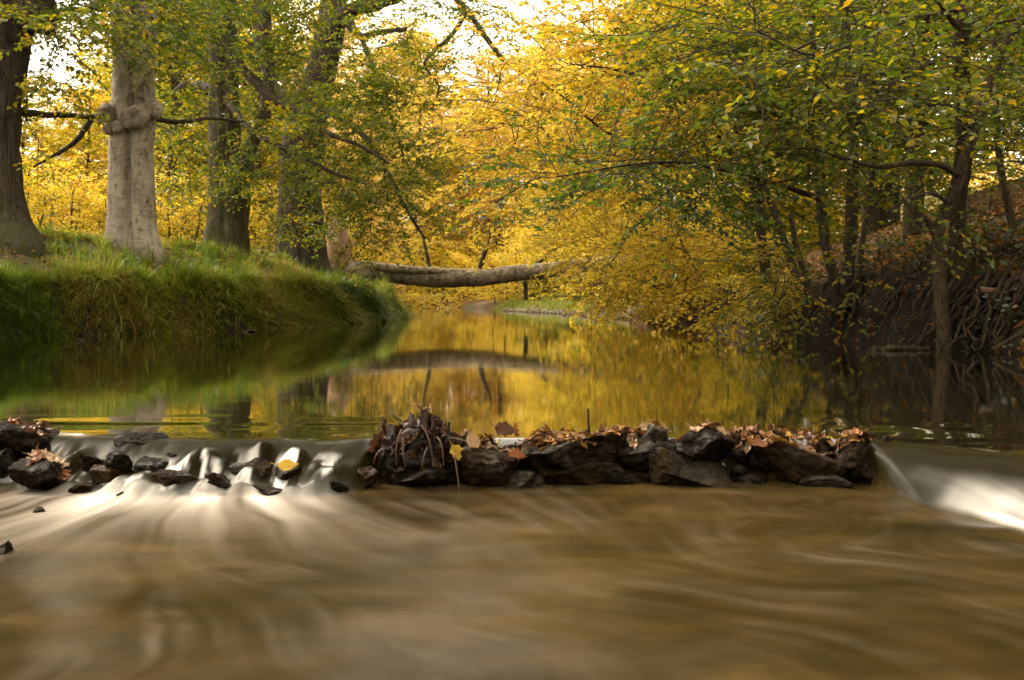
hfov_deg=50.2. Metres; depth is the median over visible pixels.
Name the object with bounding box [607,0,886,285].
birch tree
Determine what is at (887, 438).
stone
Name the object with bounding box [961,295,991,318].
root
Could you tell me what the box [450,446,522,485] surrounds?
stone
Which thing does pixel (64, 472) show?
fallen leaf
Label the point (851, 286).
root
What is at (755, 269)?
bush
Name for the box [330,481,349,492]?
stone
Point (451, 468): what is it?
stone
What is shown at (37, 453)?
fallen leaf
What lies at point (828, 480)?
stone
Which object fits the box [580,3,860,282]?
tree
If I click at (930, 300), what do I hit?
root
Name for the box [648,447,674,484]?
stone
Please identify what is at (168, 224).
bush
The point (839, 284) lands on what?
hazel tree
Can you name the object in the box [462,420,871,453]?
matted leaves
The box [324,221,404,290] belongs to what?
bush
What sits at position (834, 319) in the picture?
root
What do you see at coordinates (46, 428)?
fallen leaf
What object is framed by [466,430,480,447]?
fallen leaf
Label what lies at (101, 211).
bush
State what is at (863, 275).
root
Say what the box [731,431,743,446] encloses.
stone
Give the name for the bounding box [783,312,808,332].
root
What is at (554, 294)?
bush
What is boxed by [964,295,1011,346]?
root
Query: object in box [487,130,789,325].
bush
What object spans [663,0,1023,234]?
beech tree
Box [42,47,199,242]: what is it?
birch tree
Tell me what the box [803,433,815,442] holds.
fallen leaf
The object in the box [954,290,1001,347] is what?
root
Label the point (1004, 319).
root
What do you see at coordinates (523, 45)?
beech tree
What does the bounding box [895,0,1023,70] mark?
tree
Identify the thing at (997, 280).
root
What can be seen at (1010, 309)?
root
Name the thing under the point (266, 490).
stone
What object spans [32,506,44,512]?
stone
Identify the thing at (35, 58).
sky
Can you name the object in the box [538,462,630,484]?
stone
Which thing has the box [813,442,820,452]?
stone
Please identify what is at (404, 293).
bush
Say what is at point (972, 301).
root
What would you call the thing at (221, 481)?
stone
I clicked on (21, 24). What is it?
beech tree
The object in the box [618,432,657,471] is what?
stone
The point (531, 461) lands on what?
stone
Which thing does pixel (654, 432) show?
stone
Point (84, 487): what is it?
stone
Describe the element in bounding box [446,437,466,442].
twig
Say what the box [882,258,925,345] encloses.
root
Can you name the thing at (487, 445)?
fallen leaf
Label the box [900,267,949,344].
root
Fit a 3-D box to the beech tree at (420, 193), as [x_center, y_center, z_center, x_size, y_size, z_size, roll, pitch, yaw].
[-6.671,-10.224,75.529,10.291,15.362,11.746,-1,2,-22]
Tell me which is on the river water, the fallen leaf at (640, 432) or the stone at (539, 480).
the stone at (539, 480)
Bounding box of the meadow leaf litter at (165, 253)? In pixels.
[88,238,296,273]
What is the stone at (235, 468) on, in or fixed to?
on the river water
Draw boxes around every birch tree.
[20,64,96,228]
[20,67,89,226]
[22,0,286,252]
[24,0,269,240]
[26,120,101,228]
[32,76,159,234]
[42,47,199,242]
[49,126,166,242]
[62,0,297,248]
[63,18,204,204]
[155,0,392,255]
[157,0,366,253]
[490,101,647,291]
[495,127,587,299]
[502,61,639,301]
[511,61,646,276]
[514,0,727,296]
[537,0,800,307]
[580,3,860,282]
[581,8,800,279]
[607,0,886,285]
[614,0,886,269]
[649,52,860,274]
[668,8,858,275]
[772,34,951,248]
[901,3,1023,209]
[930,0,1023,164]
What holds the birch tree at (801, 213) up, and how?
on the ground at (878, 293)
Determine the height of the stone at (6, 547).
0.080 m
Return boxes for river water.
[0,307,1023,679]
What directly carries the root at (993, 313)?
attached to the ground at (878, 293)
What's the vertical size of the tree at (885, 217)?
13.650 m
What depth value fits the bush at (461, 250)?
73.80 m
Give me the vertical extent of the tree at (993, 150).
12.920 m
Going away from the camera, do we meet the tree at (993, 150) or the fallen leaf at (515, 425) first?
the fallen leaf at (515, 425)
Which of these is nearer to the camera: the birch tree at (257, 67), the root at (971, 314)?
the root at (971, 314)
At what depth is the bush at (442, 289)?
69.72 m
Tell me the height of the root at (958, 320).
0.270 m
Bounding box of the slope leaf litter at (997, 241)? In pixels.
[625,176,1023,352]
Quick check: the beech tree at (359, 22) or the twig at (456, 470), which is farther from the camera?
the beech tree at (359, 22)
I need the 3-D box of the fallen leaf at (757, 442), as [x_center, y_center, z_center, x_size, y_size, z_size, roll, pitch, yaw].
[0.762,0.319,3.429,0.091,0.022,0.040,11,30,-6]
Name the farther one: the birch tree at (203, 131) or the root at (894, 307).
the birch tree at (203, 131)
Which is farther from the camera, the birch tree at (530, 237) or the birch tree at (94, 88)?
the birch tree at (94, 88)
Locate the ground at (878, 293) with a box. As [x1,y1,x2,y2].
[0,177,1023,353]
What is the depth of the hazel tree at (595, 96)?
13.50 m
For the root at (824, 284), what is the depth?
12.58 m
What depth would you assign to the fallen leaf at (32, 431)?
3.48 m
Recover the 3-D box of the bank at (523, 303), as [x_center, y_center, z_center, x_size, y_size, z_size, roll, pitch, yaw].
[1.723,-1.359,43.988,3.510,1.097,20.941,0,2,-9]
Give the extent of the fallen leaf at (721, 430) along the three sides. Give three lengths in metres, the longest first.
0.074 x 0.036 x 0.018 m
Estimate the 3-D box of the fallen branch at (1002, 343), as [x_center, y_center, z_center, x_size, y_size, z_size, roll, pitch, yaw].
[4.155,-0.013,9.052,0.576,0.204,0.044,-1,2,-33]
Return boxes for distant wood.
[30,126,1023,232]
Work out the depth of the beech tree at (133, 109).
16.67 m
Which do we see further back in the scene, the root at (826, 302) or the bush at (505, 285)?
the bush at (505, 285)
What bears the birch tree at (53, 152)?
on the ground at (878, 293)
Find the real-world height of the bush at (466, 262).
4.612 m
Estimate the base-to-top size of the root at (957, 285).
0.758 m
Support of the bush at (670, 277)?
on the ground at (878, 293)
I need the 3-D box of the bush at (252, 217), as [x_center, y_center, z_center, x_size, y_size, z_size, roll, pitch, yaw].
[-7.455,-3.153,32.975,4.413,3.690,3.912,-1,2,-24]
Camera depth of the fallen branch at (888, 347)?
9.78 m
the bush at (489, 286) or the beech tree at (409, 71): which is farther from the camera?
the beech tree at (409, 71)
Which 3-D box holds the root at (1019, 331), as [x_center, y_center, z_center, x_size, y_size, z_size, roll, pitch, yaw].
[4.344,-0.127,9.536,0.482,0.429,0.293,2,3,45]
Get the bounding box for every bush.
[20,133,101,235]
[21,150,106,235]
[57,169,106,236]
[90,159,207,244]
[156,163,274,250]
[203,181,277,254]
[322,201,364,249]
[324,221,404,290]
[347,219,433,306]
[365,219,470,305]
[366,219,457,308]
[401,222,454,297]
[405,211,478,291]
[411,237,481,299]
[425,222,499,294]
[434,239,514,307]
[452,214,528,267]
[459,237,538,303]
[475,234,547,300]
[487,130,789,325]
[491,225,554,295]
[510,244,586,298]
[535,255,607,301]
[572,243,643,301]
[606,261,670,307]
[631,243,724,324]
[632,235,726,308]
[669,216,777,307]
[715,231,798,303]
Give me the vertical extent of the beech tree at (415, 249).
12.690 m
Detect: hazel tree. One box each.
[396,0,825,338]
[441,0,1003,347]
[538,0,1023,349]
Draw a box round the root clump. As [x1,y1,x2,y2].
[364,402,465,478]
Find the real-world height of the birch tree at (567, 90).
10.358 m
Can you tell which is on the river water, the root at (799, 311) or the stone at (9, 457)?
the stone at (9, 457)
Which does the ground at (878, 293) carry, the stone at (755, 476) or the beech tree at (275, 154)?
the beech tree at (275, 154)
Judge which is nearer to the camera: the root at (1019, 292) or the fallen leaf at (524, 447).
the fallen leaf at (524, 447)
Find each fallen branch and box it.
[868,344,929,350]
[975,286,996,294]
[991,331,1023,350]
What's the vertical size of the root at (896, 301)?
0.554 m
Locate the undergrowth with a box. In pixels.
[647,198,1023,349]
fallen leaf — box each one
[9,416,18,423]
[20,416,31,429]
[24,428,37,433]
[25,449,44,455]
[25,454,39,465]
[32,443,42,461]
[35,451,52,458]
[36,423,62,429]
[39,420,51,427]
[43,449,54,458]
[47,455,58,461]
[59,468,70,479]
[272,459,298,470]
[449,439,463,460]
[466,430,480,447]
[480,441,493,448]
[489,421,518,436]
[504,448,527,459]
[513,420,519,436]
[521,442,530,451]
[573,434,588,441]
[626,431,636,439]
[626,439,637,448]
[629,426,643,433]
[639,421,654,429]
[660,420,670,431]
[689,426,700,431]
[716,426,727,434]
[745,419,761,430]
[745,438,768,446]
[791,438,806,448]
[800,444,815,451]
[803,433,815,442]
[804,429,829,434]
[813,451,832,454]
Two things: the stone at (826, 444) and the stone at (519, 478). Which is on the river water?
the stone at (519, 478)
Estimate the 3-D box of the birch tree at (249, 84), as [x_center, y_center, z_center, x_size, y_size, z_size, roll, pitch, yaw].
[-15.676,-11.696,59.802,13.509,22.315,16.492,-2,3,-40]
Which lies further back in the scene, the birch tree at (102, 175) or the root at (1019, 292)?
the birch tree at (102, 175)
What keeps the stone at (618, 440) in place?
on the stone at (636, 459)
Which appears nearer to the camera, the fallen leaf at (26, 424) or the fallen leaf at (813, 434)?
the fallen leaf at (26, 424)
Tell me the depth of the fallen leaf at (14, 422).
3.50 m
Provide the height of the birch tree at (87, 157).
7.251 m
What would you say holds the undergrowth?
on the ground at (878, 293)
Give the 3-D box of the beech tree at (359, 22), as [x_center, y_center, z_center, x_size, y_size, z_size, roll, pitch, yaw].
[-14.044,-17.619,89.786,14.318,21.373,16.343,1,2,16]
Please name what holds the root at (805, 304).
hanging from the ground at (878, 293)
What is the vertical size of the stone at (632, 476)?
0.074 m
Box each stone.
[0,421,59,457]
[0,448,19,477]
[0,540,12,554]
[8,456,67,489]
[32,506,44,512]
[68,480,93,492]
[78,455,104,470]
[89,465,132,482]
[104,450,133,471]
[113,432,168,445]
[133,455,168,472]
[151,469,196,485]
[165,452,176,456]
[204,472,216,479]
[204,473,230,487]
[229,462,242,473]
[240,457,274,477]
[252,484,282,495]
[274,462,301,480]
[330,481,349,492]
[357,466,379,488]
[377,445,415,484]
[398,467,449,485]
[443,460,466,485]
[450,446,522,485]
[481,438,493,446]
[502,469,535,487]
[514,432,552,466]
[520,446,533,462]
[528,435,618,468]
[532,475,546,485]
[537,463,555,482]
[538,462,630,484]
[601,467,630,484]
[603,427,628,447]
[603,447,615,453]
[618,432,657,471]
[622,469,648,483]
[637,468,651,482]
[640,424,667,441]
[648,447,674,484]
[656,439,732,486]
[665,476,685,485]
[674,424,734,461]
[726,431,772,472]
[730,463,750,476]
[730,468,768,484]
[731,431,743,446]
[758,436,850,482]
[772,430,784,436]
[798,474,852,487]
[806,438,829,456]
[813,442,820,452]
[822,438,830,450]
[830,434,871,481]
[882,435,892,442]
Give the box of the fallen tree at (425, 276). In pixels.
[326,219,645,299]
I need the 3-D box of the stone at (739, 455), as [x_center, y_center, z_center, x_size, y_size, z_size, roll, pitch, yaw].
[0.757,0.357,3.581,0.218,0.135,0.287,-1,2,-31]
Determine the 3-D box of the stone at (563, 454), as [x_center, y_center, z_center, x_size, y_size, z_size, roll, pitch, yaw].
[0.188,0.366,3.537,0.368,0.130,0.280,-2,3,-36]
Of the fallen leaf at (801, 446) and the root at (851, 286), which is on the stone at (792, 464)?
the fallen leaf at (801, 446)
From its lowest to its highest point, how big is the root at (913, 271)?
0.819 m
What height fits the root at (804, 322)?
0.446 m
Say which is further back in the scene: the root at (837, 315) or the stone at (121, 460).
the root at (837, 315)
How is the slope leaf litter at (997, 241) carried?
on the ground at (878, 293)
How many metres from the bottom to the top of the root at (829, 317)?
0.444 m
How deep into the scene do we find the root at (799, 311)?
13.06 m
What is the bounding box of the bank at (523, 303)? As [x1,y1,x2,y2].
[491,296,642,310]
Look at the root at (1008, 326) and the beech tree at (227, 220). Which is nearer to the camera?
the root at (1008, 326)
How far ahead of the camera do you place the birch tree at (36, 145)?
40.97 m
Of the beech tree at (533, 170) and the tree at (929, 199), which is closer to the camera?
the tree at (929, 199)
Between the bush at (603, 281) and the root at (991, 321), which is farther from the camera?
the bush at (603, 281)
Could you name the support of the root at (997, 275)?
hanging from the ground at (878, 293)
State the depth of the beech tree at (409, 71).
82.71 m
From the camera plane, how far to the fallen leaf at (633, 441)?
3.46 m
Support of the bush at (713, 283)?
on the ground at (878, 293)
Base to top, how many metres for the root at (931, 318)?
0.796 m
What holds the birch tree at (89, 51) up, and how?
on the ground at (878, 293)
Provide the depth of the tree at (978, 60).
15.40 m
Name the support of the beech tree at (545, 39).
on the ground at (878, 293)
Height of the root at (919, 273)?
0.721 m
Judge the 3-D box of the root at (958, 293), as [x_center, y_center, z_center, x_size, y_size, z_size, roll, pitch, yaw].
[4.164,-0.287,10.280,0.626,0.691,0.099,0,2,3]
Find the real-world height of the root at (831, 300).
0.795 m
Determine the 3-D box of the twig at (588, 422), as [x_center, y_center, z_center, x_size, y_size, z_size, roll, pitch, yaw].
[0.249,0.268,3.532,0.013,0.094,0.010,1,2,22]
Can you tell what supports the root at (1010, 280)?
hanging from the ground at (878, 293)
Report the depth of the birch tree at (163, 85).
44.78 m
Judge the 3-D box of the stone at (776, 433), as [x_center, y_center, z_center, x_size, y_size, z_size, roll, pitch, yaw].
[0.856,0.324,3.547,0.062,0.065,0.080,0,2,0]
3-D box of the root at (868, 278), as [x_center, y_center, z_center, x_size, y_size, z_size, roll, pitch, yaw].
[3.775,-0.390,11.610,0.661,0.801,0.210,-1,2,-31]
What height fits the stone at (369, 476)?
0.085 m
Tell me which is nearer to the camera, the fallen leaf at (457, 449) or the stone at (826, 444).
the fallen leaf at (457, 449)
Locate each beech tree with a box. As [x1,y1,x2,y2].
[0,0,208,258]
[28,0,258,265]
[104,0,441,270]
[167,28,351,260]
[204,0,536,296]
[239,21,400,250]
[263,68,426,305]
[294,0,421,199]
[321,75,451,308]
[325,29,452,244]
[335,3,469,234]
[377,71,482,290]
[388,19,491,226]
[406,98,517,267]
[429,37,535,226]
[443,101,550,291]
[470,35,569,238]
[472,32,557,216]
[494,56,614,283]
[511,4,602,197]
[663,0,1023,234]
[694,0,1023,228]
[727,0,1023,237]
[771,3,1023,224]
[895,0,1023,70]
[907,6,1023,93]
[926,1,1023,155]
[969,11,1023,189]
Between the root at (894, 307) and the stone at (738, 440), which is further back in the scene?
the root at (894, 307)
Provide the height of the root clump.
0.286 m
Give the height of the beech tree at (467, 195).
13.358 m
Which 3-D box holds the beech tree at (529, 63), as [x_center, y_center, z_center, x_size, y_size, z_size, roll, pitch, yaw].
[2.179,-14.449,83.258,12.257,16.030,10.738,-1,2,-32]
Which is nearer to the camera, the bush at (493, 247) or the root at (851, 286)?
the root at (851, 286)
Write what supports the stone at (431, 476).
on the river water
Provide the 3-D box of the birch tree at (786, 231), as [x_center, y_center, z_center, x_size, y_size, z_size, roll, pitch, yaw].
[8.859,-8.295,39.771,8.532,14.094,10.416,1,2,31]
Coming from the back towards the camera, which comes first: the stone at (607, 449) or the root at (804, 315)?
the root at (804, 315)
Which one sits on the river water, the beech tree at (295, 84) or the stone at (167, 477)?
the stone at (167, 477)
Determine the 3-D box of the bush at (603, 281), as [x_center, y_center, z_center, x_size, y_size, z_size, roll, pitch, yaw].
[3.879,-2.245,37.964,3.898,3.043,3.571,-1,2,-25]
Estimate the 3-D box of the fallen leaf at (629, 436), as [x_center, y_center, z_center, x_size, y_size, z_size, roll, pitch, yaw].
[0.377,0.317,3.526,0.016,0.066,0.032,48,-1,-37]
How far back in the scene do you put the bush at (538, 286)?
49.69 m
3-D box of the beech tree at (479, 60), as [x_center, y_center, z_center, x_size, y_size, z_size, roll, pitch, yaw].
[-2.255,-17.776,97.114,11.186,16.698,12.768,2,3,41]
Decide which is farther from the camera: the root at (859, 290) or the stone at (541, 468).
the root at (859, 290)
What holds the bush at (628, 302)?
on the ground at (878, 293)
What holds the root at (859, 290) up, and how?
hanging from the ground at (878, 293)
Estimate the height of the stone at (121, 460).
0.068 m
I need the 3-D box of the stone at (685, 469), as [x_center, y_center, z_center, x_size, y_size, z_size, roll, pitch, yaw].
[0.582,0.407,3.432,0.328,0.182,0.201,0,2,0]
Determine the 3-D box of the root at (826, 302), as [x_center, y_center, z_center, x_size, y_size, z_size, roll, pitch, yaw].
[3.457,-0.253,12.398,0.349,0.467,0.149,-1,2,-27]
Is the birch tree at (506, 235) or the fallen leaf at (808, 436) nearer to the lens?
the fallen leaf at (808, 436)
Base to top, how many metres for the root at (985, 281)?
0.751 m
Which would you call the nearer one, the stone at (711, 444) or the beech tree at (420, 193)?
the stone at (711, 444)
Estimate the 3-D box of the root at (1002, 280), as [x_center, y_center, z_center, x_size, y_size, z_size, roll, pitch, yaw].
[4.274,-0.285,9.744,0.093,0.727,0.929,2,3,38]
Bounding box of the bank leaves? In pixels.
[5,224,387,322]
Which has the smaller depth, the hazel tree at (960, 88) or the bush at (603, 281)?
the hazel tree at (960, 88)
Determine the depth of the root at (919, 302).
10.52 m
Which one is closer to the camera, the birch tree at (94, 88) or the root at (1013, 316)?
the root at (1013, 316)
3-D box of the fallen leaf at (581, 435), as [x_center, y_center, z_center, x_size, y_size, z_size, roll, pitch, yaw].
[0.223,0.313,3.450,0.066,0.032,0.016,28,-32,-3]
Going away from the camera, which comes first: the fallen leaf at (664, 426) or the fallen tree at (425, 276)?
the fallen leaf at (664, 426)
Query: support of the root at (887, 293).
hanging from the ground at (878, 293)
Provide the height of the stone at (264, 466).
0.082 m
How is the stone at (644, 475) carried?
on the river water
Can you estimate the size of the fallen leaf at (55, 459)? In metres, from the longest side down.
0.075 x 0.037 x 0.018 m
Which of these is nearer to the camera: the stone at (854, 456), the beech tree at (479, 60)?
the stone at (854, 456)
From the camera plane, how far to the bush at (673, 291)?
19.80 m
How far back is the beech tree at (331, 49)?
22.04 m
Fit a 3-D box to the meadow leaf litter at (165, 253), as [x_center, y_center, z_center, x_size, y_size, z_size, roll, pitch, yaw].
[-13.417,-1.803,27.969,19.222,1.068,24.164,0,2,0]
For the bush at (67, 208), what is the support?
on the ground at (878, 293)
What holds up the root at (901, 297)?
hanging from the ground at (878, 293)
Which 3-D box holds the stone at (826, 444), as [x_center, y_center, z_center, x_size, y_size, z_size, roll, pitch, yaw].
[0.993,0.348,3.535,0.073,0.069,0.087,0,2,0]
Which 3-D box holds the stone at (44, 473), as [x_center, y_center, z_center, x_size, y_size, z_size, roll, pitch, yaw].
[-1.423,0.404,3.290,0.159,0.110,0.166,0,2,0]
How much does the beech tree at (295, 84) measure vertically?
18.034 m
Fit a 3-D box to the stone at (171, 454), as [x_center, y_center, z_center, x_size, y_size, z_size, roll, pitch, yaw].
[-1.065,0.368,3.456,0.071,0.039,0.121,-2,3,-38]
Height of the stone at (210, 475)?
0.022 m
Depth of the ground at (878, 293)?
12.52 m
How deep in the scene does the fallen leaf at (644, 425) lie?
3.51 m
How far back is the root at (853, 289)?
11.81 m
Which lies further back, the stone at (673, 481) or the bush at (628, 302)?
the bush at (628, 302)
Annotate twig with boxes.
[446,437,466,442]
[453,455,459,486]
[587,408,590,433]
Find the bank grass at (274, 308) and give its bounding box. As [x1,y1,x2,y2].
[0,213,426,341]
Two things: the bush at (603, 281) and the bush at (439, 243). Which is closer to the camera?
the bush at (603, 281)
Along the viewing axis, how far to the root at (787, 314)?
13.15 m
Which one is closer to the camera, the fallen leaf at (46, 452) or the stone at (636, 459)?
the fallen leaf at (46, 452)
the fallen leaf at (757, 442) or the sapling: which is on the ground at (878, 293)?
the sapling
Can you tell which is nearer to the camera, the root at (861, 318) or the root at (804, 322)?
the root at (861, 318)
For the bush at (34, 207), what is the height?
3.690 m
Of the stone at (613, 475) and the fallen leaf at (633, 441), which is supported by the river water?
the stone at (613, 475)
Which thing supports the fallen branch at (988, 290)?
on the ground at (878, 293)
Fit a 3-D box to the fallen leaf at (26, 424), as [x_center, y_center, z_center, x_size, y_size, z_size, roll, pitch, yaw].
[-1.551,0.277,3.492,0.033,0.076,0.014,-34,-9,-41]
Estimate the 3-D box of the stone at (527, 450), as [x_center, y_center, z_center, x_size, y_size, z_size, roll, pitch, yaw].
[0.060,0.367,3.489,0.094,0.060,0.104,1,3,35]
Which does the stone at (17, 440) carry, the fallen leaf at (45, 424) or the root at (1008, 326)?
the fallen leaf at (45, 424)
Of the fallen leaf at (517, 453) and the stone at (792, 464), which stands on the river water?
the stone at (792, 464)
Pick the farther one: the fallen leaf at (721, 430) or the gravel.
the gravel
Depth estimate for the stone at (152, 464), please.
3.34 m
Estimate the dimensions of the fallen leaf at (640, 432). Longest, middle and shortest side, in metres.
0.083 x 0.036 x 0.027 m
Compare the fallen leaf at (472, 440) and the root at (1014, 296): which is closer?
the fallen leaf at (472, 440)
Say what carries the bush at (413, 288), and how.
on the ground at (878, 293)
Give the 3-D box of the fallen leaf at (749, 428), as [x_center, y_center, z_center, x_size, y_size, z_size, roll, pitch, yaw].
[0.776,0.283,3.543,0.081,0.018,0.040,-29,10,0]
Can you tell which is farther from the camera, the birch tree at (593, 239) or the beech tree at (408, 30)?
the beech tree at (408, 30)
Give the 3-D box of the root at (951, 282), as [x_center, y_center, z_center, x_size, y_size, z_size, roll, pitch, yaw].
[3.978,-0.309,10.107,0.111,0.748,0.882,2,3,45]
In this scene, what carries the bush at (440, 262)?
on the ground at (878, 293)
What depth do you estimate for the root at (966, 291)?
10.15 m
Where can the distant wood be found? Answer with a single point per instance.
(990, 177)
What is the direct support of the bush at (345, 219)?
on the ground at (878, 293)
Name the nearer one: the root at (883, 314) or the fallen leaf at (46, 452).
the fallen leaf at (46, 452)
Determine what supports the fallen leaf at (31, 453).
on the stone at (44, 473)
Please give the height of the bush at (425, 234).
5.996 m
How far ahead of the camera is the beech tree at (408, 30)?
93.70 m
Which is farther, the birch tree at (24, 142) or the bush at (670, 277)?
the birch tree at (24, 142)
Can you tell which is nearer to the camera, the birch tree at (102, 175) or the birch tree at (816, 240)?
the birch tree at (816, 240)
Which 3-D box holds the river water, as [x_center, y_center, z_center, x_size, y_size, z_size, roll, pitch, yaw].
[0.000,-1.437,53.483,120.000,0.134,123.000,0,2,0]
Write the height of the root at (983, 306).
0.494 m
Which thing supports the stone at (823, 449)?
on the stone at (792, 464)
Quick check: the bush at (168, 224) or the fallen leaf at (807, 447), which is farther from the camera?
the bush at (168, 224)
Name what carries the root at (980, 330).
hanging from the ground at (878, 293)
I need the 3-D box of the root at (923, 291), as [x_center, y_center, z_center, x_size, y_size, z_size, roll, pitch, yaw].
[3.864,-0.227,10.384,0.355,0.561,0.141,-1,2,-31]
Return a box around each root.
[775,301,805,329]
[778,304,810,336]
[780,286,826,335]
[781,299,818,336]
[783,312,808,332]
[803,279,829,337]
[808,297,831,338]
[810,299,847,337]
[813,301,851,336]
[814,297,833,339]
[817,298,857,339]
[820,269,866,338]
[823,268,873,339]
[826,287,855,339]
[838,268,879,340]
[841,283,862,339]
[846,303,897,334]
[849,297,872,341]
[854,262,916,341]
[860,262,920,342]
[860,280,899,341]
[877,290,898,343]
[881,271,921,340]
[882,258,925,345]
[887,280,910,343]
[894,266,971,344]
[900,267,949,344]
[901,287,928,343]
[909,277,949,344]
[912,270,968,344]
[915,263,949,345]
[917,274,956,345]
[919,293,975,345]
[922,274,984,345]
[925,318,961,345]
[934,273,983,347]
[935,304,967,347]
[943,266,991,349]
[950,278,984,320]
[952,278,999,320]
[952,278,1007,336]
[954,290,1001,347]
[955,326,982,346]
[957,271,1018,347]
[959,336,977,351]
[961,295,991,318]
[963,300,1002,346]
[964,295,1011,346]
[966,298,997,325]
[966,315,984,350]
[970,305,1021,347]
[971,266,1012,293]
[974,273,1023,348]
[976,285,1020,348]
[977,290,1023,347]
[978,268,1009,350]
[980,282,1020,346]
[987,328,1023,348]
[988,307,1013,347]
[989,289,1019,350]
[992,266,1023,351]
[998,305,1023,349]
[1000,301,1023,350]
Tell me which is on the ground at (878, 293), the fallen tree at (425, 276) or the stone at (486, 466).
the fallen tree at (425, 276)
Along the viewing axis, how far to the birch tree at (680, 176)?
49.58 m
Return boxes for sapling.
[886,8,1023,286]
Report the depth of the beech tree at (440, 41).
98.19 m
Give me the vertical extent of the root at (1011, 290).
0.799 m
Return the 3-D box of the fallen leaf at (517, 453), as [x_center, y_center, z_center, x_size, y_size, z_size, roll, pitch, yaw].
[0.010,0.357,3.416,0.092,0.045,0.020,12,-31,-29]
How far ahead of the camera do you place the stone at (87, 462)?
3.37 m
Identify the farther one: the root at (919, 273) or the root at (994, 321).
the root at (919, 273)
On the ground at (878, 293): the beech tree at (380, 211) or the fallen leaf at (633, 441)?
the beech tree at (380, 211)
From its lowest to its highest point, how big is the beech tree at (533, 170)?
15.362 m
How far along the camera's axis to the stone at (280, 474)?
3.28 m
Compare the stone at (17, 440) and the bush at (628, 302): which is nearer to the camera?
the stone at (17, 440)
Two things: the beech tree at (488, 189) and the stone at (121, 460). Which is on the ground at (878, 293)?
the beech tree at (488, 189)
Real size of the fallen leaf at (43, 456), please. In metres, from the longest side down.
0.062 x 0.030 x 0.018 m
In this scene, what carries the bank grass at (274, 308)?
on the ground at (878, 293)
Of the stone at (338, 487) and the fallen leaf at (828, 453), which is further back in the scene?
the fallen leaf at (828, 453)
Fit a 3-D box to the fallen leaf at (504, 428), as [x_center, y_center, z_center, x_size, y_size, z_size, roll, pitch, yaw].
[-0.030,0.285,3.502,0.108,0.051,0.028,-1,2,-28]
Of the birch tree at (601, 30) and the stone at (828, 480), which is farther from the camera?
the birch tree at (601, 30)
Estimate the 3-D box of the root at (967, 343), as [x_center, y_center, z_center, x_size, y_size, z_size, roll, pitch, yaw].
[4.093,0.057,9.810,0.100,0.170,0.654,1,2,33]
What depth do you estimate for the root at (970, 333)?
9.76 m
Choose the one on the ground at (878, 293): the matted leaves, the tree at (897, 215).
the tree at (897, 215)
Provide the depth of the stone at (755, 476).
3.42 m
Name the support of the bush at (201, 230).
on the ground at (878, 293)
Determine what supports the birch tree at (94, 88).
on the ground at (878, 293)
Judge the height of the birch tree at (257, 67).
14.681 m
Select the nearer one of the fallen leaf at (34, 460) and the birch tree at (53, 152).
the fallen leaf at (34, 460)
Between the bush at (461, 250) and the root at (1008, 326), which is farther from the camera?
the bush at (461, 250)
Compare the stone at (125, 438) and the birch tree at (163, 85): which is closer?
the stone at (125, 438)
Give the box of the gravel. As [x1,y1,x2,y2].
[502,304,642,318]
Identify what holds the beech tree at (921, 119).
on the ground at (878, 293)
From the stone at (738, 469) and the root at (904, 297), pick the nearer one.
the stone at (738, 469)
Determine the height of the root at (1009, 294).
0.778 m
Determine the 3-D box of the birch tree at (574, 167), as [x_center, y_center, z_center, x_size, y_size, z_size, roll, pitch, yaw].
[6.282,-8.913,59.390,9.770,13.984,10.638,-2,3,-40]
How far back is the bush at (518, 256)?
65.62 m
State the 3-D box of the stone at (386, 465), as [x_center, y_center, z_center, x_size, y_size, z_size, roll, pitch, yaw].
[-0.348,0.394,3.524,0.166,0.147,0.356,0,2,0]
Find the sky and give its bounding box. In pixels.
[20,0,1023,229]
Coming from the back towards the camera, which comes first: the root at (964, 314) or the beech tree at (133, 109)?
the beech tree at (133, 109)
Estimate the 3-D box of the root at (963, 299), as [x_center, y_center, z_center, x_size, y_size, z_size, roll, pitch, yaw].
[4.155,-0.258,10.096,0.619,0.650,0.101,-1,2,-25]

